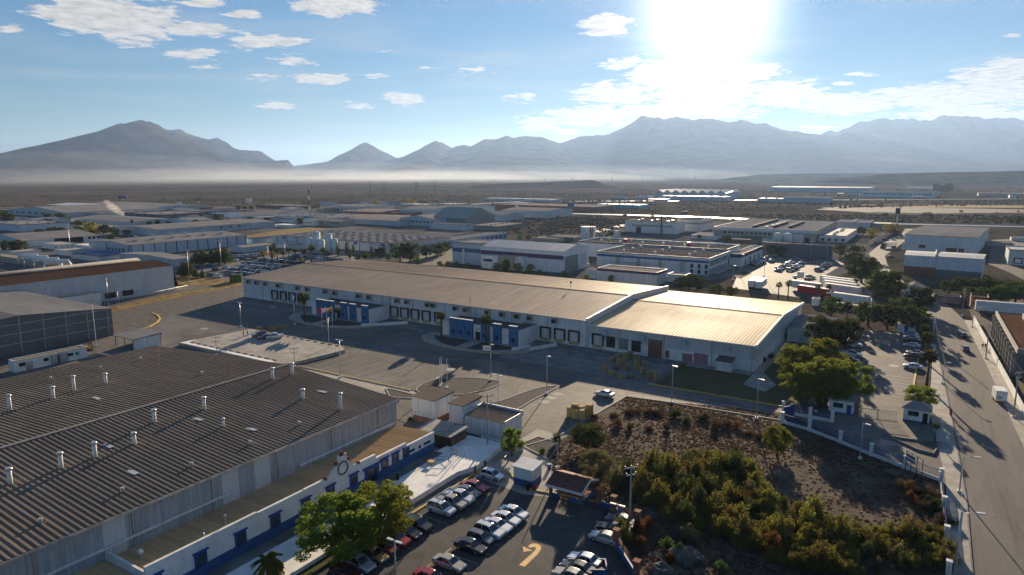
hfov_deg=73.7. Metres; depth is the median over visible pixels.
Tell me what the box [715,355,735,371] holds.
pump house
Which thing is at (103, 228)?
tree
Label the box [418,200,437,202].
shed
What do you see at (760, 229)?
warehouse
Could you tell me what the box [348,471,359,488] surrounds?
window
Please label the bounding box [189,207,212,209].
shed
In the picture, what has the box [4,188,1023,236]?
plain scrub
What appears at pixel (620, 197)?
shed
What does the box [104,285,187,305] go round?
pipe rail
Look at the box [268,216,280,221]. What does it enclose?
blue shed
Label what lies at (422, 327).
dock apron
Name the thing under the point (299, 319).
walkway
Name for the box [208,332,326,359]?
parking lines
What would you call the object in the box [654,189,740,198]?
white hangar
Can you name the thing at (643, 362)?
pallet stack
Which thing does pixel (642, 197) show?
shed
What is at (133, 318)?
gravel ground
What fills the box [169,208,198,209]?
shed
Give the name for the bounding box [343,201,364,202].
shed
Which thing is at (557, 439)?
shrub
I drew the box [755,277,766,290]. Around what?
semi trailer
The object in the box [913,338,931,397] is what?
planting strip
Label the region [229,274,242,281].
container
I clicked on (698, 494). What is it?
shrub
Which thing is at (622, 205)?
cyan roof sheds
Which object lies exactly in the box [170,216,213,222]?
white house
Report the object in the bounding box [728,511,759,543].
shrub
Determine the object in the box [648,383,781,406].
kerb
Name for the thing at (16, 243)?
tree
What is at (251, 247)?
shed
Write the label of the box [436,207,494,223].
green works
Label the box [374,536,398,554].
parked car
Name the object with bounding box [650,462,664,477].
shrub
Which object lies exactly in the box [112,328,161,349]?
carport
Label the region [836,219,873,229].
vent row annex
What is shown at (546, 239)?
yard house
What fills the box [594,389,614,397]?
parked car
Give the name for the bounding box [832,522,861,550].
shrub
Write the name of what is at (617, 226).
road
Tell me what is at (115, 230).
tree
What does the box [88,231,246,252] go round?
panel hall
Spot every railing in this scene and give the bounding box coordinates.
[283,346,342,361]
[436,447,455,462]
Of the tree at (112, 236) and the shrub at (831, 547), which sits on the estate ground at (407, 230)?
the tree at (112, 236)
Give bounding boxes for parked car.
[251,330,266,337]
[257,333,269,339]
[266,332,283,338]
[329,561,362,574]
[342,551,376,573]
[360,547,389,564]
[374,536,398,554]
[381,531,411,548]
[400,523,422,540]
[407,513,433,532]
[412,567,441,574]
[426,497,456,516]
[431,552,466,573]
[435,493,467,509]
[443,487,475,504]
[453,484,481,498]
[454,536,487,555]
[461,479,489,492]
[466,527,495,545]
[473,519,505,539]
[480,466,503,481]
[485,516,513,533]
[490,510,521,526]
[498,504,529,519]
[551,566,586,574]
[558,559,595,574]
[566,551,602,566]
[587,529,622,546]
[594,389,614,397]
[596,521,627,531]
[604,513,633,526]
[841,349,862,356]
[842,356,859,362]
[847,339,862,346]
[902,331,919,335]
[902,342,920,347]
[902,362,922,369]
[903,334,919,338]
[903,337,920,342]
[903,352,921,358]
[905,349,923,354]
[959,332,967,337]
[961,346,969,351]
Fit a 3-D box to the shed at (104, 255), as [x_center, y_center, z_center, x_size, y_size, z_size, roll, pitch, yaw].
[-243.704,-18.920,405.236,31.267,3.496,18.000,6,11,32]
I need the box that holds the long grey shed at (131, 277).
[0,258,174,301]
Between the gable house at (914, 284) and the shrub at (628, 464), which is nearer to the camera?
the shrub at (628, 464)
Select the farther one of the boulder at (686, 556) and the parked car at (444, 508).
the parked car at (444, 508)
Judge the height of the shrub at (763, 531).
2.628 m
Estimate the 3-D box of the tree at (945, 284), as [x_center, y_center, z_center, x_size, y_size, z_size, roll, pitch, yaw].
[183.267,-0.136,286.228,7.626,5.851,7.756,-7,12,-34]
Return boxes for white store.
[0,219,69,231]
[118,225,135,234]
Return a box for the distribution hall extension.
[587,291,803,371]
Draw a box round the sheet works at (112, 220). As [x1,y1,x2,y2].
[71,215,170,225]
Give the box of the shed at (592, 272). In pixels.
[585,268,596,278]
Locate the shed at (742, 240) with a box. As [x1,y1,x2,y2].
[730,237,754,242]
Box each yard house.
[533,236,563,241]
[546,234,580,241]
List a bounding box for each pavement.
[930,344,970,574]
[964,320,1023,445]
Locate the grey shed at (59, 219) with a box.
[21,217,68,221]
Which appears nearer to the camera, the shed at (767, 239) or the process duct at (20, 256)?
the process duct at (20, 256)
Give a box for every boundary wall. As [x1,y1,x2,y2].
[481,436,522,451]
[973,316,1023,416]
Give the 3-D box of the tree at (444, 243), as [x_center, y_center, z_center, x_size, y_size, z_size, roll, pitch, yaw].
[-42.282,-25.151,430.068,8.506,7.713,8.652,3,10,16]
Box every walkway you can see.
[181,339,273,361]
[205,451,442,574]
[290,312,373,327]
[296,366,416,399]
[423,332,530,352]
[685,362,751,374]
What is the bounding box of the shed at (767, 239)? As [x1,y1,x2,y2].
[762,237,772,241]
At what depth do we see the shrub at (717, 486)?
106.27 m
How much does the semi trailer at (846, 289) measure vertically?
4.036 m
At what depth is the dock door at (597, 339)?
196.22 m
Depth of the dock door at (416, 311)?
231.72 m
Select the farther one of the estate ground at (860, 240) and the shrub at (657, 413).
the estate ground at (860, 240)
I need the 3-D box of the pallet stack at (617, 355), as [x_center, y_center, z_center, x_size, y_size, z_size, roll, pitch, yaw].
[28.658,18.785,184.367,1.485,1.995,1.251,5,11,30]
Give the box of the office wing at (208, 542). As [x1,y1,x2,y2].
[73,425,434,574]
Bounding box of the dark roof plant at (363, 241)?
[273,230,450,252]
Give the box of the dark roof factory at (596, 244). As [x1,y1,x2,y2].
[578,237,739,256]
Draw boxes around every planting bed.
[297,512,406,574]
[300,314,325,322]
[322,320,361,325]
[434,335,470,345]
[467,342,521,349]
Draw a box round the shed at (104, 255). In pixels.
[71,250,127,261]
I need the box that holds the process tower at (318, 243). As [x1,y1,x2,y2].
[302,231,337,253]
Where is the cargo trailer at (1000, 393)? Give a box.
[991,386,1007,400]
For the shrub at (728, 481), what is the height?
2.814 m
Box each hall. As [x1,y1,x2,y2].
[0,229,99,246]
[0,290,113,356]
[0,345,398,574]
[8,203,159,216]
[46,203,91,205]
[86,210,149,215]
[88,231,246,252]
[89,201,204,208]
[124,210,210,218]
[125,219,274,235]
[224,209,309,219]
[241,259,668,346]
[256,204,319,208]
[299,213,358,219]
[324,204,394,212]
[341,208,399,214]
[346,214,409,225]
[388,211,421,215]
[400,205,454,214]
[400,214,446,225]
[445,205,494,211]
[493,202,615,211]
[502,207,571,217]
[769,186,875,192]
[861,191,934,197]
[902,225,988,253]
[903,250,936,275]
[935,252,985,279]
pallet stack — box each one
[566,405,574,416]
[572,408,579,418]
[579,408,586,419]
[585,403,593,417]
[602,364,607,372]
[608,370,615,375]
[609,356,615,362]
[615,353,620,360]
[616,358,622,367]
[618,374,623,378]
[622,352,627,362]
[624,364,630,370]
[627,351,632,359]
[633,360,638,370]
[634,354,639,360]
[640,367,646,374]
[641,360,646,365]
[646,371,651,378]
[652,371,658,380]
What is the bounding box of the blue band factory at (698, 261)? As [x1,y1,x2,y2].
[597,245,736,274]
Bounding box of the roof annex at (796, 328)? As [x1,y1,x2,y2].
[787,314,840,343]
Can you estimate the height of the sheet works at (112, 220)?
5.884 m
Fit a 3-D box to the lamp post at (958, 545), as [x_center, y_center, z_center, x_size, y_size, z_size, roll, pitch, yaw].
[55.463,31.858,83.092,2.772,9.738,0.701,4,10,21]
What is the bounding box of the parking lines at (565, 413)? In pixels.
[525,391,602,422]
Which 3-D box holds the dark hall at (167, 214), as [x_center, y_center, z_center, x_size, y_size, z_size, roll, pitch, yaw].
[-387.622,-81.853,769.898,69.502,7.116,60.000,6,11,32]
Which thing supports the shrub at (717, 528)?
on the vacant lot
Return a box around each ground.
[0,177,1023,530]
[0,206,503,285]
[99,285,241,334]
[532,219,895,285]
[817,206,1023,212]
[963,286,1023,403]
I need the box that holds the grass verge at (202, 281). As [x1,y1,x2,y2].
[176,275,239,285]
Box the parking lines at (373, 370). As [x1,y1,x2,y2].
[319,356,425,385]
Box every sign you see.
[784,404,794,416]
[895,207,900,227]
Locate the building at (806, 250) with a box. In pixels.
[762,242,832,258]
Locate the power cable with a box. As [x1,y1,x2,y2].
[935,319,963,482]
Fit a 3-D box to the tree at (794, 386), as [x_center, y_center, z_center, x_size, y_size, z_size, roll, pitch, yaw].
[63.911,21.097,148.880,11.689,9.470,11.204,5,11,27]
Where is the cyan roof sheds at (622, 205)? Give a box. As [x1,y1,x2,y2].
[597,203,648,207]
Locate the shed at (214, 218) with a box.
[206,217,223,219]
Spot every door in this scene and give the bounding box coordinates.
[25,361,32,369]
[50,354,59,364]
[58,352,69,362]
[271,290,278,300]
[279,291,286,301]
[288,292,295,303]
[389,306,398,318]
[400,307,408,319]
[410,309,419,321]
[421,310,430,322]
[434,312,439,324]
[451,437,455,445]
[456,434,460,442]
[461,431,465,440]
[475,331,479,339]
[540,326,550,340]
[554,328,564,342]
[568,330,579,344]
[592,333,603,348]
[619,338,627,349]
[665,350,668,357]
[846,405,851,414]
[922,413,927,423]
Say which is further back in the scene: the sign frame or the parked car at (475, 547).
the sign frame
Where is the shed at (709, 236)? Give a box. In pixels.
[691,232,723,239]
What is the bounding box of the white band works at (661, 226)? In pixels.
[625,215,684,233]
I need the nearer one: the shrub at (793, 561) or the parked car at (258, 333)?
the shrub at (793, 561)
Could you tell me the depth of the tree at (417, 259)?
380.14 m
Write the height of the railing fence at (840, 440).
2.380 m
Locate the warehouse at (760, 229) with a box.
[713,218,836,241]
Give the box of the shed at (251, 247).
[230,243,272,252]
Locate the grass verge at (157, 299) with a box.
[110,282,241,311]
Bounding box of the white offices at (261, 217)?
[252,215,273,219]
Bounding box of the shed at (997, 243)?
[985,241,1013,246]
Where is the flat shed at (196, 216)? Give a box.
[179,214,213,217]
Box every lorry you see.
[822,292,870,305]
[880,241,897,248]
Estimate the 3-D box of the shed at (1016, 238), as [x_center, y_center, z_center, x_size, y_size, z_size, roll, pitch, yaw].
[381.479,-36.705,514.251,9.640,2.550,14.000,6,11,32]
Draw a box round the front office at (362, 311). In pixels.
[311,297,390,322]
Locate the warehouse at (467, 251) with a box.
[453,238,493,264]
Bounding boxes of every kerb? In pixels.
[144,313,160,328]
[289,314,377,328]
[296,365,410,390]
[385,388,411,398]
[411,465,487,512]
[415,377,500,394]
[421,333,534,353]
[480,385,557,408]
[504,470,595,501]
[523,396,779,446]
[523,436,556,459]
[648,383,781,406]
[888,436,940,454]
[913,359,918,385]
[935,344,972,574]
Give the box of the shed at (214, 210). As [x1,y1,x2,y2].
[207,209,236,211]
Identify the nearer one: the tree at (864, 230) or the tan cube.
the tree at (864, 230)
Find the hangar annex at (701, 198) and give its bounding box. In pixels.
[661,195,730,200]
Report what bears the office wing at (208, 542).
on the yard at (402, 350)
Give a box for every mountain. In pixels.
[0,120,321,179]
[165,129,274,163]
[248,160,304,177]
[294,142,395,176]
[339,116,1023,178]
[820,115,1023,155]
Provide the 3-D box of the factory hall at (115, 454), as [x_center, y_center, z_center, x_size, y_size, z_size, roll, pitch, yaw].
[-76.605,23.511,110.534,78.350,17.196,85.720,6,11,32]
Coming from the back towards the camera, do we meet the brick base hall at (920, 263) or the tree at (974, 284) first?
the brick base hall at (920, 263)
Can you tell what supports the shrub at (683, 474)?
on the vacant lot
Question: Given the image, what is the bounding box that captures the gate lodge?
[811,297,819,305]
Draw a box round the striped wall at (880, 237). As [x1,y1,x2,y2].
[869,229,897,245]
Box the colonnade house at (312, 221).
[303,217,332,225]
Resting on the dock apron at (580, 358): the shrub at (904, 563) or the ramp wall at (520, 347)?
the ramp wall at (520, 347)
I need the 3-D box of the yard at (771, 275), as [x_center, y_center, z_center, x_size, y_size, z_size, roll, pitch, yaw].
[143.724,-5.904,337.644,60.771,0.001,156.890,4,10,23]
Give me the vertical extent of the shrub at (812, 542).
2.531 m
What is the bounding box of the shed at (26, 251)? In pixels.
[0,247,40,254]
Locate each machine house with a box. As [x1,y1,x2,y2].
[411,386,453,422]
[448,392,481,425]
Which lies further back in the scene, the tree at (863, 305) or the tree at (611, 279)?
the tree at (611, 279)
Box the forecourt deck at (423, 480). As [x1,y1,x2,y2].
[226,435,501,574]
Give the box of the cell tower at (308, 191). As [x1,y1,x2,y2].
[307,184,310,212]
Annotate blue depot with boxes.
[757,197,782,201]
[783,196,832,202]
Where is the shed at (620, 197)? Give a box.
[611,196,628,198]
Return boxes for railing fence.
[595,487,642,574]
[780,411,944,480]
[782,400,834,422]
[939,470,952,574]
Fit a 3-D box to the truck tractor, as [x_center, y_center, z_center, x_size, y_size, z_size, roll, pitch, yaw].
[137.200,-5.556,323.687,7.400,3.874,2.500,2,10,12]
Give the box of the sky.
[0,0,1023,165]
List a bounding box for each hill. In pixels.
[469,180,617,187]
[718,173,893,181]
[816,171,1023,184]
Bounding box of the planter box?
[569,558,607,574]
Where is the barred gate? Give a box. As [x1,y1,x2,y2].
[858,408,896,419]
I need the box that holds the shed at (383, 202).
[367,201,387,203]
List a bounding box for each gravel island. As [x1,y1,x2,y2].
[387,389,412,397]
[417,378,499,393]
[490,386,556,408]
[525,437,555,457]
[895,438,937,451]
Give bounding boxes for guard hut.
[897,321,915,332]
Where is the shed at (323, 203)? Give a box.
[319,202,334,204]
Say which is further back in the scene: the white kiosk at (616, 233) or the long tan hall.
the long tan hall
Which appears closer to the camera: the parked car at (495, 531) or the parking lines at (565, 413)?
the parked car at (495, 531)
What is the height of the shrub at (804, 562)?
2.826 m
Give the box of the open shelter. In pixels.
[545,470,598,505]
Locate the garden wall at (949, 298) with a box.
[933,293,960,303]
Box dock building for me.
[1004,245,1023,265]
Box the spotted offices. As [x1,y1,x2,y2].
[275,213,333,222]
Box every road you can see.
[441,199,943,205]
[572,213,1023,226]
[596,224,624,231]
[823,207,894,213]
[869,229,1023,574]
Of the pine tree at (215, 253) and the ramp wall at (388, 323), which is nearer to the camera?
the ramp wall at (388, 323)
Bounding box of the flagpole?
[327,307,332,329]
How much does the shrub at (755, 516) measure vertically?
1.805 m
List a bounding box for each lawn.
[656,341,840,405]
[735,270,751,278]
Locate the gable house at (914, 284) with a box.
[903,281,925,297]
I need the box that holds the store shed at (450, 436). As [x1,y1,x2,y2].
[416,418,467,447]
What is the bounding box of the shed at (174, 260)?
[119,252,192,266]
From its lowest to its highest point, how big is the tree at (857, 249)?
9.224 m
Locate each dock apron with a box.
[229,298,311,312]
[375,318,442,332]
[499,340,679,377]
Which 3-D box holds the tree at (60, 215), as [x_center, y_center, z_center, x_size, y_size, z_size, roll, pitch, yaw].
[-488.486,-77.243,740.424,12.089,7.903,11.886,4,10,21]
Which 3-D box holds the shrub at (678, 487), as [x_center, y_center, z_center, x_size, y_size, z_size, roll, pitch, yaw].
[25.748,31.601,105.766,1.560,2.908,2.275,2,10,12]
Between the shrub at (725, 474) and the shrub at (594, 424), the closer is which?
the shrub at (725, 474)
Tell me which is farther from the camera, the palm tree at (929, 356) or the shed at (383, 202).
the shed at (383, 202)
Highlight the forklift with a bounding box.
[84,341,93,350]
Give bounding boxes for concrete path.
[744,340,790,391]
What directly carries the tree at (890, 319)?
on the ground at (172, 191)
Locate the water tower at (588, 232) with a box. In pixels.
[581,226,595,239]
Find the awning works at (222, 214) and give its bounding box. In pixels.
[205,211,247,216]
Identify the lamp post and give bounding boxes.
[91,305,97,346]
[335,339,342,377]
[386,537,402,574]
[483,344,493,380]
[493,374,502,404]
[610,502,624,513]
[670,366,677,403]
[755,379,764,419]
[858,423,870,459]
[953,511,985,574]
[957,456,981,492]
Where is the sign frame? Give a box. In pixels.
[904,450,923,481]
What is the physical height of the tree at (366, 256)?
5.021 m
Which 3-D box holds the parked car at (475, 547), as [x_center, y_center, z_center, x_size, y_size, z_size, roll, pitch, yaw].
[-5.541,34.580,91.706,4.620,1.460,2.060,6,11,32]
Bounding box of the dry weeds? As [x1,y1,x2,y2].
[551,397,944,574]
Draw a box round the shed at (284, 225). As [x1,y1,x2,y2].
[275,223,299,227]
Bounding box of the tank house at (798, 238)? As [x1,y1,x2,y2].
[793,233,803,242]
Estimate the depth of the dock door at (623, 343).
192.26 m
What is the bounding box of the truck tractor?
[793,271,809,279]
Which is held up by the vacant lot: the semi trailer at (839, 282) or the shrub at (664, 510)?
the shrub at (664, 510)
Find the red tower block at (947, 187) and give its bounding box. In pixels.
[933,183,952,190]
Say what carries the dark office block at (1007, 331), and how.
on the ground at (172, 191)
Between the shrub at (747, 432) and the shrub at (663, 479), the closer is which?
the shrub at (663, 479)
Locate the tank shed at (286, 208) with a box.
[280,207,303,209]
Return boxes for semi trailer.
[748,276,759,288]
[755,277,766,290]
[791,280,822,287]
[797,284,831,297]
[820,275,854,281]
[821,277,857,283]
[822,280,859,286]
[823,283,861,294]
[975,300,1023,313]
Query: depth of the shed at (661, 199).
1255.97 m
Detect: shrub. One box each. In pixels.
[538,446,546,454]
[552,431,564,443]
[589,414,598,417]
[590,422,603,430]
[604,467,626,490]
[608,412,620,416]
[612,418,621,426]
[614,515,628,527]
[620,455,636,482]
[620,525,633,542]
[622,407,640,414]
[626,422,634,429]
[631,518,649,537]
[631,534,646,551]
[632,465,650,487]
[632,475,647,498]
[633,463,645,475]
[637,490,657,504]
[640,407,654,413]
[642,515,655,531]
[643,426,655,431]
[643,447,661,471]
[643,472,660,489]
[644,409,665,416]
[650,460,670,478]
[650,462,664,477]
[650,477,670,504]
[656,474,666,486]
[657,450,680,476]
[658,502,672,513]
[659,506,671,516]
[659,535,675,550]
[660,492,672,504]
[663,422,670,429]
[664,478,671,490]
[664,550,675,564]
[667,409,682,416]
[670,480,675,494]
[670,491,682,511]
[672,541,684,552]
[673,462,692,477]
[673,482,682,495]
[674,466,695,482]
[676,497,696,523]
[678,477,689,495]
[678,488,688,502]
[679,450,695,460]
[679,522,700,541]
[680,416,690,422]
[683,458,693,468]
[685,447,698,459]
[685,501,702,511]
[686,474,697,494]
[687,457,704,477]
[688,455,706,466]
[690,482,707,510]
[692,509,700,521]
[694,411,710,420]
[695,448,715,462]
[695,470,717,495]
[699,494,720,516]
[702,513,714,525]
[703,503,716,519]
[705,455,723,474]
[705,473,718,487]
[705,489,726,506]
[709,481,723,495]
[710,420,725,428]
[710,514,727,537]
[711,449,729,469]
[711,471,728,485]
[714,559,728,572]
[718,476,743,492]
[718,503,736,515]
[718,504,738,522]
[720,513,736,538]
[721,421,732,427]
[721,495,732,508]
[722,482,741,503]
[723,449,745,470]
[723,463,733,470]
[723,469,729,478]
[727,476,740,486]
[728,501,750,521]
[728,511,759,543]
[730,444,743,454]
[730,528,753,550]
[733,421,741,428]
[734,466,748,477]
[736,475,747,482]
[739,430,753,435]
[740,489,760,500]
[740,491,751,502]
[741,479,763,494]
[741,495,753,512]
[745,458,757,473]
[747,468,763,486]
[749,512,762,523]
[749,533,768,550]
[750,499,761,513]
[750,499,764,512]
[751,432,764,439]
[751,527,761,538]
[753,519,771,531]
[755,529,790,556]
[756,480,773,492]
[758,486,780,503]
[759,523,769,538]
[760,497,773,511]
[760,511,768,521]
[761,541,785,563]
[762,511,771,516]
[764,516,776,528]
[767,352,774,358]
[768,502,779,514]
[769,512,795,534]
[771,527,794,547]
[778,495,788,507]
[778,527,795,546]
[779,505,797,514]
[780,509,797,528]
[786,551,800,568]
[787,532,810,549]
[787,543,805,555]
[789,507,797,519]
[791,499,806,514]
[794,521,802,531]
[795,547,821,571]
[797,502,815,526]
[798,522,828,545]
[801,504,825,522]
[803,493,824,515]
[806,540,834,571]
[807,537,820,548]
[810,518,835,537]
[814,396,823,404]
[816,523,835,543]
[823,510,854,534]
[826,552,846,573]
[828,545,837,557]
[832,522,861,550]
[835,540,849,556]
[839,549,851,561]
[841,555,866,574]
[844,518,870,543]
[848,547,860,565]
[849,528,861,546]
[859,539,873,559]
[861,528,891,555]
[868,523,882,535]
[869,555,883,573]
[872,543,883,557]
[881,517,901,542]
[887,543,913,560]
[888,538,904,549]
[893,478,908,490]
[897,514,925,544]
[897,550,911,570]
[903,480,915,488]
[903,489,918,501]
[904,540,917,555]
[907,550,922,569]
[909,536,928,552]
[910,486,921,493]
[912,527,927,541]
[914,500,938,509]
[915,519,927,532]
[916,488,941,498]
[916,550,933,566]
[917,546,927,555]
[921,521,936,533]
[922,494,943,510]
[923,542,938,556]
[925,530,939,545]
[930,524,944,538]
[931,512,958,525]
[932,545,962,571]
[940,534,959,556]
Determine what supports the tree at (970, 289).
on the dirt ground at (986, 318)
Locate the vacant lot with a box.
[552,397,945,574]
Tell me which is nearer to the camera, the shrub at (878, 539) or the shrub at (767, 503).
the shrub at (878, 539)
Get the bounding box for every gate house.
[828,395,856,415]
[872,222,892,229]
[902,400,932,424]
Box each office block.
[42,241,78,248]
[54,247,98,255]
[72,243,88,247]
[818,227,857,242]
[990,311,1023,377]
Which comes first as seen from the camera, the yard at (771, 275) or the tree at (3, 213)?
the yard at (771, 275)
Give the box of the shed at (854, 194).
[848,193,860,195]
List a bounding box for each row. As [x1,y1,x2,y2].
[8,345,86,372]
[74,224,121,231]
[320,219,354,226]
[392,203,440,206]
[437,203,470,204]
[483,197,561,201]
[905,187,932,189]
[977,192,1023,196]
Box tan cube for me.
[316,208,336,212]
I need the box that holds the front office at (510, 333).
[442,314,536,345]
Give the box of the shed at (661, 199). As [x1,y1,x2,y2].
[648,198,670,200]
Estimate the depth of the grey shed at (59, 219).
690.87 m
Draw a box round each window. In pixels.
[153,570,164,574]
[192,547,208,570]
[233,527,248,548]
[268,510,282,529]
[299,495,311,513]
[325,482,336,495]
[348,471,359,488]
[380,455,389,471]
[391,450,400,465]
[402,444,410,459]
[833,402,842,407]
[908,410,918,416]
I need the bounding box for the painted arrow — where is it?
[519,543,540,565]
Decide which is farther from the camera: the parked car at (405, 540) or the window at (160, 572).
the parked car at (405, 540)
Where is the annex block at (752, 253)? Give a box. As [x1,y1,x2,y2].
[730,245,762,266]
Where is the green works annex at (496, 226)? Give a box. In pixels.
[474,222,526,230]
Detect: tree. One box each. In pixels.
[0,211,8,220]
[0,213,15,220]
[0,240,18,249]
[8,240,29,249]
[42,213,53,216]
[52,227,65,230]
[55,213,67,216]
[81,221,98,232]
[95,225,110,233]
[107,234,122,238]
[111,229,119,234]
[122,229,131,235]
[175,261,188,276]
[180,262,194,276]
[189,251,199,264]
[192,269,198,277]
[195,249,208,264]
[199,270,205,277]
[206,249,216,263]
[210,248,227,263]
[213,214,221,218]
[215,247,234,263]
[250,550,284,574]
[259,251,268,256]
[267,244,275,261]
[293,489,385,565]
[295,218,303,223]
[298,292,310,321]
[301,249,306,262]
[306,245,314,261]
[320,247,326,261]
[334,307,340,323]
[335,241,339,255]
[343,479,415,543]
[344,240,348,253]
[351,244,355,255]
[360,251,369,259]
[372,247,385,258]
[389,243,408,261]
[399,242,420,261]
[412,256,420,263]
[420,245,432,257]
[430,243,445,256]
[436,311,445,335]
[440,241,450,253]
[480,314,491,344]
[491,263,501,271]
[500,261,510,271]
[500,427,524,455]
[513,263,522,273]
[525,264,535,273]
[536,269,542,275]
[560,271,566,277]
[569,422,607,449]
[577,448,619,484]
[608,275,613,281]
[672,277,687,288]
[678,274,698,289]
[687,277,706,290]
[707,284,723,294]
[722,235,731,241]
[723,286,738,295]
[761,424,793,455]
[764,245,780,254]
[774,246,786,254]
[774,343,820,379]
[776,282,782,298]
[777,362,832,404]
[785,280,791,298]
[795,356,861,407]
[796,338,849,362]
[801,314,851,345]
[820,296,843,315]
[826,358,875,400]
[831,317,864,348]
[833,244,847,256]
[841,253,857,263]
[843,301,853,316]
[844,255,882,282]
[846,245,866,256]
[852,301,885,325]
[857,227,867,234]
[863,269,909,302]
[865,228,878,238]
[872,303,900,328]
[882,224,893,232]
[884,296,917,318]
[890,224,899,233]
[895,304,931,328]
[903,287,938,308]
[903,385,940,404]
[919,316,929,332]
[920,324,931,348]
[920,332,932,361]
[921,349,939,386]
[932,423,940,440]
[940,280,959,293]
[948,277,975,290]
[958,286,981,300]
[963,279,988,291]
[973,287,999,300]
[977,277,1005,293]
[988,285,1015,301]
[998,281,1023,302]
[1007,216,1014,221]
[1014,215,1023,222]
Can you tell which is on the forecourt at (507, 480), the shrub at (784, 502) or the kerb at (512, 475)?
the kerb at (512, 475)
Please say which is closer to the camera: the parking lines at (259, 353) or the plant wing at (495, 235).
the parking lines at (259, 353)
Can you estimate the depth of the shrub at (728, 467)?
114.23 m
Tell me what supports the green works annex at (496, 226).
on the ground at (172, 191)
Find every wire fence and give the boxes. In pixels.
[401,406,430,424]
[626,389,780,418]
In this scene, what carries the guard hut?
on the ground at (172, 191)
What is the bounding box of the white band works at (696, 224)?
[677,217,712,231]
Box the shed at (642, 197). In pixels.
[635,196,653,198]
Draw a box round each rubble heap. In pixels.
[648,561,677,574]
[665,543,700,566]
[694,554,705,564]
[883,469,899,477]
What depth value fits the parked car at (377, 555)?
88.91 m
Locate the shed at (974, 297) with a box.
[969,293,988,308]
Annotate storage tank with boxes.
[773,233,782,242]
[783,233,792,242]
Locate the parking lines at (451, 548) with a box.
[363,475,572,574]
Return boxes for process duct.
[17,254,37,264]
[23,255,47,266]
[33,257,62,267]
[43,259,71,266]
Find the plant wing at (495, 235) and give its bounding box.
[412,232,506,251]
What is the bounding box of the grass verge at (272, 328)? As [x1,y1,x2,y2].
[241,325,291,331]
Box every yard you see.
[0,272,786,574]
[401,249,452,265]
[733,256,871,306]
[988,239,1023,279]
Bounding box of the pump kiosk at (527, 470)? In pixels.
[511,456,543,487]
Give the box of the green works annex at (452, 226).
[430,222,473,230]
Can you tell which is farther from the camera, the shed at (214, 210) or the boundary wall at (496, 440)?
the shed at (214, 210)
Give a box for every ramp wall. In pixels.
[361,321,407,325]
[512,344,530,350]
[530,343,556,349]
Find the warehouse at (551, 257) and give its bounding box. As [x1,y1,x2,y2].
[481,239,589,272]
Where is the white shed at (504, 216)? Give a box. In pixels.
[488,211,523,220]
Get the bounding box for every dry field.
[246,226,331,236]
[843,205,1023,207]
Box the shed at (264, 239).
[246,236,272,243]
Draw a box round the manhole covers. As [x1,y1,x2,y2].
[200,328,899,445]
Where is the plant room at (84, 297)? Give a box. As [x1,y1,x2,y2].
[53,291,101,304]
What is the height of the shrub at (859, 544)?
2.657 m
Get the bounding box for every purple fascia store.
[597,265,667,284]
[667,271,691,281]
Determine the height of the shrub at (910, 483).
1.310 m
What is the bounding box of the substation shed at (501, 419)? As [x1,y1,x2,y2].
[463,402,523,439]
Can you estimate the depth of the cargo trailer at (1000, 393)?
150.63 m
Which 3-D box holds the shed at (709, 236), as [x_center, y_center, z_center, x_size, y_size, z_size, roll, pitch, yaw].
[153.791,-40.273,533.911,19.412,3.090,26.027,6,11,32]
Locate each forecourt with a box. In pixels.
[467,429,561,496]
[792,404,966,492]
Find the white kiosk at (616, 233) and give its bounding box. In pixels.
[614,230,619,236]
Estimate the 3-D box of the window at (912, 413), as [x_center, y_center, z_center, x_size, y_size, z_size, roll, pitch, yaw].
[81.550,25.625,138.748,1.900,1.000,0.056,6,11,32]
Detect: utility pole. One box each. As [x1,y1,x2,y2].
[481,394,492,444]
[555,444,559,469]
[624,464,637,517]
[961,289,965,315]
[984,324,991,358]
[1011,371,1022,417]
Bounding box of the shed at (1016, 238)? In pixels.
[1010,236,1023,240]
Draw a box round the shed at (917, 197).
[912,196,923,198]
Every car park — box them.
[174,251,356,281]
[319,476,631,574]
[807,330,920,421]
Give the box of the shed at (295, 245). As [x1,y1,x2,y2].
[276,241,305,248]
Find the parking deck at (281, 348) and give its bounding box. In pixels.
[179,329,344,364]

